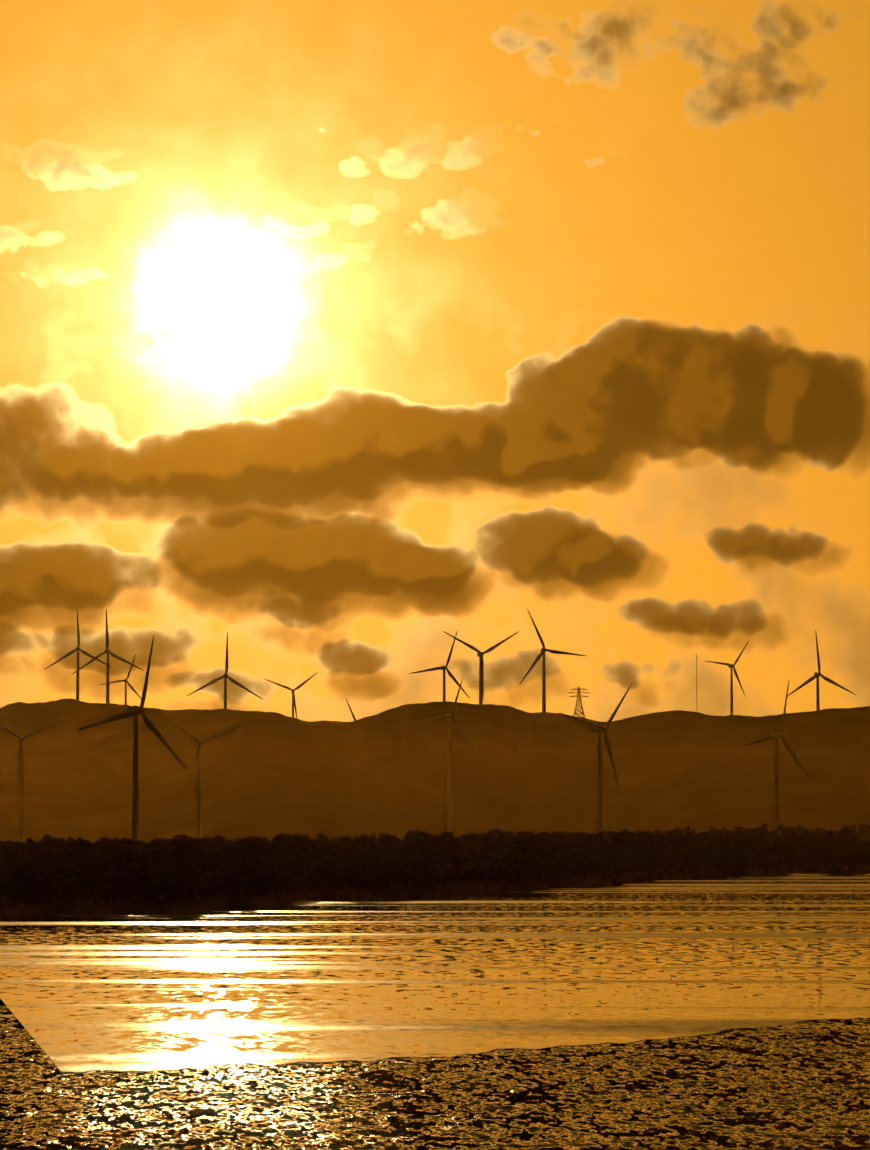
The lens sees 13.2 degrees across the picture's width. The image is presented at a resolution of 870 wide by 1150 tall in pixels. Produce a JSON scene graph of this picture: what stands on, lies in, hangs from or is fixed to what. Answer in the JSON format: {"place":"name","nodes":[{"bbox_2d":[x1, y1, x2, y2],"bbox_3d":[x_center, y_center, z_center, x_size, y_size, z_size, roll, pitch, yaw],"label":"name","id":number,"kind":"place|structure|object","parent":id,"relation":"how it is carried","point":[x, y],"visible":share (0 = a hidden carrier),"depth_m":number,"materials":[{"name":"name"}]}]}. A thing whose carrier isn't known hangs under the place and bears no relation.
{"place":"outdoors","nodes":[
{"label":"outdoors","id":0,"kind":"place"},
{"bbox_2d":[0,698,331,755],"bbox_3d":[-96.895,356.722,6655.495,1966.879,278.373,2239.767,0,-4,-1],"label":"ridge hill","id":1,"kind":"structure","parent":0,"point":[42,742],"depth_m":6501.31,"materials":[{"name":"brown soil"}]},
{"bbox_2d":[44,610,112,700],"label":"wind turbine","id":2,"kind":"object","parent":1,"relation":"on","point":[77,666],"depth_m":6786.56,"materials":[{"name":"paint"}]},
{"bbox_2d":[71,609,143,702],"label":"wind turbine","id":3,"kind":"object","parent":1,"relation":"on","point":[107,651],"depth_m":6837.04,"materials":[{"name":"paint"}]},
{"bbox_2d":[100,654,140,704],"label":"wind turbine","id":4,"kind":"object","parent":1,"relation":"on","point":[128,683],"depth_m":6883.18,"materials":[{"name":"paint"}]},
{"bbox_2d":[187,632,261,708],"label":"wind turbine","id":5,"kind":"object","parent":1,"relation":"on","point":[226,676],"depth_m":6788.07,"materials":[{"name":"paint"}]},
{"bbox_2d":[265,671,318,717],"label":"wind turbine","id":6,"kind":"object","parent":1,"relation":"on","point":[293,696],"depth_m":8185.50,"materials":[{"name":"paint"}]},
{"bbox_2d":[313,720,347,722],"bbox_3d":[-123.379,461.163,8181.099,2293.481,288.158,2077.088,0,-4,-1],"label":"ridge hill","id":7,"kind":"structure","parent":0,"point":[330,721],"depth_m":8061.80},
{"bbox_2d":[0,872,869,1072],"bbox_3d":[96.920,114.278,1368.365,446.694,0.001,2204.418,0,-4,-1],"label":"water","id":8,"kind":"structure","parent":0,"point":[360,1013],"depth_m":475.16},
{"bbox_2d":[0,701,869,842],"bbox_3d":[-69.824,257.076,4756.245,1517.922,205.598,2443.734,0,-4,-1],"label":"hill","id":9,"kind":"structure","parent":0,"point":[586,823],"depth_m":4249.29,"materials":[{"name":"brown soil"}]},
{"bbox_2d":[346,699,355,720],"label":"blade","id":10,"kind":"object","parent":9,"relation":"on","point":[353,716],"depth_m":5585.81,"materials":[{"name":"paint"}]},
{"bbox_2d":[409,630,469,701],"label":"wind turbine","id":11,"kind":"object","parent":9,"relation":"on","point":[444,668],"depth_m":4993.40,"materials":[{"name":"paint"}]},
{"bbox_2d":[443,631,518,703],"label":"wind turbine","id":12,"kind":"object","parent":9,"relation":"on","point":[481,671],"depth_m":4992.79,"materials":[{"name":"paint"}]},
{"bbox_2d":[519,609,585,711],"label":"wind turbine","id":13,"kind":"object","parent":9,"relation":"on","point":[543,651],"depth_m":5046.43,"materials":[{"name":"paint"}]},
{"bbox_2d":[569,687,588,717],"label":"power pylon","id":14,"kind":"object","parent":9,"relation":"on","point":[579,699],"depth_m":5039.68,"materials":[{"name":"brown metal"}]},
{"bbox_2d":[675,654,725,710],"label":"mast","id":15,"kind":"object","parent":9,"relation":"on","point":[696,683],"depth_m":4995.96,"materials":[{"name":"brown metal"}]},
{"bbox_2d":[706,641,748,714],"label":"wind turbine","id":16,"kind":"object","parent":9,"relation":"on","point":[731,666],"depth_m":5299.15,"materials":[{"name":"paint"}]},
{"bbox_2d":[785,631,855,710],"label":"wind turbine","id":17,"kind":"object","parent":9,"relation":"on","point":[817,675],"depth_m":5001.28,"materials":[{"name":"paint"}]},
{"bbox_2d":[0,999,869,1149],"bbox_3d":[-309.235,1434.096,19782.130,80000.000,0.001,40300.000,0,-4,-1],"label":"beach","id":18,"kind":"structure","parent":0,"point":[695,1082],"depth_m":239.09,"materials":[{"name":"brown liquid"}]},
{"bbox_2d":[0,832,869,916],"bbox_3d":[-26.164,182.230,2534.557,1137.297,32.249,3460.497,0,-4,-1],"label":"shoreline","id":19,"kind":"structure","parent":0,"point":[23,908],"depth_m":1120.11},
{"bbox_2d":[0,718,63,842],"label":"wind turbine","id":20,"kind":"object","parent":19,"relation":"on","point":[20,785],"depth_m":3328.25,"materials":[{"name":"paint"}]},
{"bbox_2d":[78,636,186,840],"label":"wind turbine","id":21,"kind":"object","parent":19,"relation":"on","point":[133,712],"visible":0.94,"depth_m":2243.86,"materials":[{"name":"paint"}]},
{"bbox_2d":[162,714,241,838],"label":"wind turbine","id":22,"kind":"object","parent":19,"relation":"on","point":[198,767],"depth_m":3430.48,"materials":[{"name":"paint"}]},
{"bbox_2d":[0,823,869,904],"bbox_3d":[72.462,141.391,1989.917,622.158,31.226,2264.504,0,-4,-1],"label":"trees","id":23,"kind":"object","parent":19,"relation":"on","point":[149,872],"visible":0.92,"depth_m":1289.96,"materials":[{"name":"black plant"}]},
{"bbox_2d":[413,678,474,831],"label":"wind turbine","id":24,"kind":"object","parent":19,"relation":"on","point":[449,716],"depth_m":3785.60,"materials":[{"name":"paint"}]},
{"bbox_2d":[559,684,631,831],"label":"wind turbine","id":25,"kind":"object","parent":19,"relation":"on","point":[599,729],"depth_m":2787.79,"materials":[{"name":"paint"}]},
{"bbox_2d":[740,681,810,833],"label":"wind turbine","id":26,"kind":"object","parent":19,"relation":"on","point":[790,750],"depth_m":2989.89,"materials":[{"name":"paint"}]},
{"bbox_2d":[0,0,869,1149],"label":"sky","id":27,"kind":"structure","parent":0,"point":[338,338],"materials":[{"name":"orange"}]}
]}

